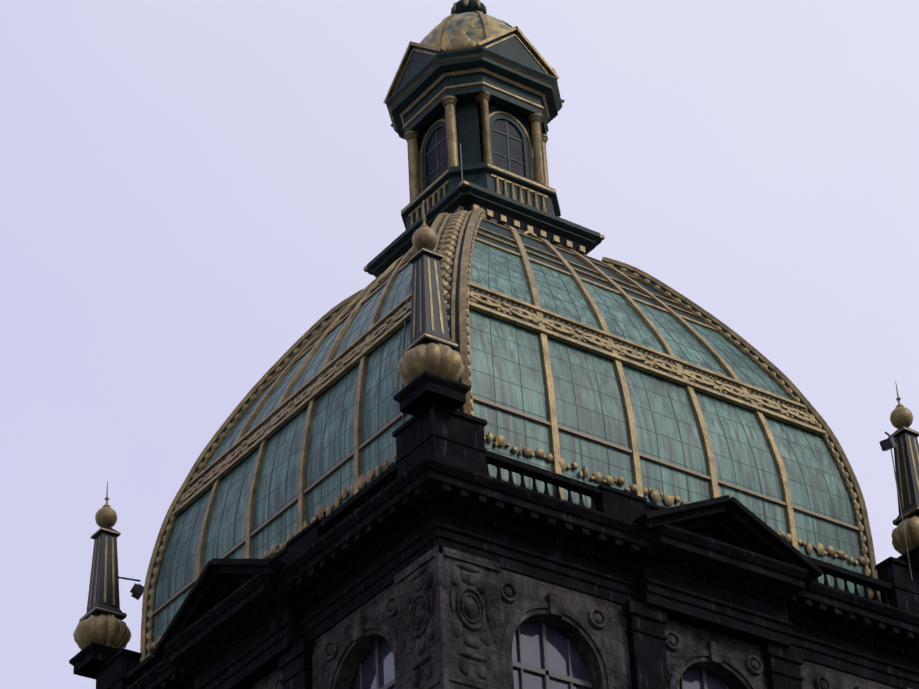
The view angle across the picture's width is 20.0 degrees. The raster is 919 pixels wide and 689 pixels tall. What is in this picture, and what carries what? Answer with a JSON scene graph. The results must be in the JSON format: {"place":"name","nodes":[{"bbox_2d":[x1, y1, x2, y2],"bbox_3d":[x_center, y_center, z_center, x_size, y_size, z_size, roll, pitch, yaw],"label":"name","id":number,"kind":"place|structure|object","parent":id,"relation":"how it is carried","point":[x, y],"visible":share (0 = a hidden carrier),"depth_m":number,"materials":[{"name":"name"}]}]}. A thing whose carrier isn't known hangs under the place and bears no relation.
{"place":"outdoors","nodes":[
{"label":"outdoors","id":0,"kind":"place"},
{"bbox_2d":[0,0,918,688],"label":"sky","id":1,"kind":"structure","parent":0,"point":[188,187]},
{"bbox_2d":[73,0,918,675],"bbox_3d":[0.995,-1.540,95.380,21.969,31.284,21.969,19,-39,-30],"label":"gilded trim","id":2,"kind":"structure","parent":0,"point":[411,366],"depth_m":87.39,"materials":[{"name":"gold metal"}]},
{"bbox_2d":[367,31,600,275],"bbox_3d":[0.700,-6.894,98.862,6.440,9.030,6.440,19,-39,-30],"label":"lantern frame","id":3,"kind":"object","parent":2,"relation":"on","point":[476,172],"visible":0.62,"depth_m":97.73,"materials":[{"name":"black metal"}]},
{"bbox_2d":[421,12,509,115],"bbox_3d":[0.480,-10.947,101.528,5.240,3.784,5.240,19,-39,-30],"label":"cupola roof","id":4,"kind":"structure","parent":3,"relation":"on","point":[470,24],"depth_m":99.81,"materials":[{"name":"gold metal"}]},
{"bbox_2d":[385,30,563,126],"bbox_3d":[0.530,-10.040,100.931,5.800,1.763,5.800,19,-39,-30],"label":"lantern gable roofs","id":5,"kind":"structure","parent":3,"relation":"on","point":[477,45],"depth_m":99.93,"materials":[{"name":"metal"}]},
{"bbox_2d":[427,119,524,185],"bbox_3d":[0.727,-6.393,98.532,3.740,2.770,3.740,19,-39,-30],"label":"lantern glass","id":6,"kind":"object","parent":3,"relation":"attached to","point":[515,147],"visible":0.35,"depth_m":97.52,"materials":[{"name":"grey glass"}]},
{"bbox_2d":[373,194,594,277],"bbox_3d":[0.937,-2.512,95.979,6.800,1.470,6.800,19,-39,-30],"label":"cupola base cornice","id":7,"kind":"structure","parent":2,"relation":"on","point":[467,201],"depth_m":94.41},
{"bbox_2d":[79,247,918,621],"bbox_3d":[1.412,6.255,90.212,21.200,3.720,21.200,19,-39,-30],"label":"obelisk finials","id":8,"kind":"object","parent":2,"relation":"on","point":[421,305],"visible":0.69,"depth_m":87.95,"materials":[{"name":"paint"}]},
{"bbox_2d":[79,26,918,620],"bbox_3d":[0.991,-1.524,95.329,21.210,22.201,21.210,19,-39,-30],"label":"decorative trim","id":9,"kind":"structure","parent":2,"relation":"on","point":[489,212],"depth_m":97.54,"materials":[{"name":"gold metal"}]},
{"bbox_2d":[153,241,863,649],"bbox_3d":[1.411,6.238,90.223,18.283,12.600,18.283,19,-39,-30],"label":"dome roof","id":10,"kind":"structure","parent":2,"relation":"in","point":[589,421],"depth_m":84.57,"materials":[{"name":"teal glass"}]},
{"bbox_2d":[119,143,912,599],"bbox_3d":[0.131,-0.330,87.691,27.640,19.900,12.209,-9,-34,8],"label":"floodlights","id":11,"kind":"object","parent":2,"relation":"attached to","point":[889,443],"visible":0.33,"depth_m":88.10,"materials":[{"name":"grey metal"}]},
{"bbox_2d":[177,288,819,516],"bbox_3d":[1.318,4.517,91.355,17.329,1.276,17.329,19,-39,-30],"label":"ornamental band","id":12,"kind":"object","parent":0,"point":[400,328],"depth_m":85.58,"materials":[{"name":"gold metal"}]},
{"bbox_2d":[152,396,858,615],"bbox_3d":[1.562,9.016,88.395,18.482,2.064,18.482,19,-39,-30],"label":"dome base rail","id":13,"kind":"object","parent":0,"point":[398,418],"visible":0.19,"depth_m":82.85,"materials":[{"name":"gold metal"}]},
{"bbox_2d":[155,120,863,631],"bbox_3d":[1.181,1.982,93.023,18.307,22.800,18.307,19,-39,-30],"label":"dome glazing bars","id":14,"kind":"object","parent":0,"point":[509,158],"visible":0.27,"depth_m":85.38,"materials":[{"name":"metal"}]},
{"bbox_2d":[145,0,873,657],"bbox_3d":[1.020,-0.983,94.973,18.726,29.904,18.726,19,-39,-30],"label":"ribs","id":15,"kind":"object","parent":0,"point":[463,8],"visible":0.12,"depth_m":90.31,"materials":[{"name":"gold metal"}]},
{"bbox_3d":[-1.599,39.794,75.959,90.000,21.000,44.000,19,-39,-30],"label":"museum","id":16,"kind":"object","parent":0,"visible":0},
{"bbox_2d":[69,371,918,688],"bbox_3d":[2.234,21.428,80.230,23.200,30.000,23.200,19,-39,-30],"label":"sooty stones","id":17,"kind":"object","parent":16,"relation":"on","point":[727,565],"visible":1,"depth_m":78.48,"materials":[{"name":"black stone"}]},
{"bbox_2d":[130,459,889,683],"bbox_3d":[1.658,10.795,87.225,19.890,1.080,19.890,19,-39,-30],"label":"balustrade","id":18,"kind":"object","parent":17,"relation":"on","point":[546,491],"visible":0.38,"depth_m":78.60,"materials":[{"name":"black stone"}]},
{"bbox_2d":[359,622,727,688],"bbox_3d":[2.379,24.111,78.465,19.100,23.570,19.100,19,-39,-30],"label":"window frames","id":19,"kind":"structure","parent":17,"relation":"on","point":[546,673],"depth_m":75.06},
{"bbox_2d":[351,621,729,688],"bbox_3d":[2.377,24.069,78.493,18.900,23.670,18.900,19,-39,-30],"label":"window glass","id":20,"kind":"object","parent":19,"relation":"in","point":[531,643],"depth_m":75.41,"materials":[{"name":"grey glass"}]},
{"bbox_2d":[248,545,911,688],"bbox_3d":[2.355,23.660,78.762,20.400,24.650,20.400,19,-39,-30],"label":"wall","id":21,"kind":"structure","parent":16,"relation":"on","point":[359,633],"depth_m":75.50,"materials":[{"name":"grey stone"}]},
{"bbox_2d":[274,562,831,688],"bbox_3d":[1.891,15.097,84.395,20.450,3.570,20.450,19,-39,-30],"label":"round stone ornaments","id":22,"kind":"object","parent":21,"relation":"on","point":[468,579],"visible":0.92,"depth_m":73.45}
]}

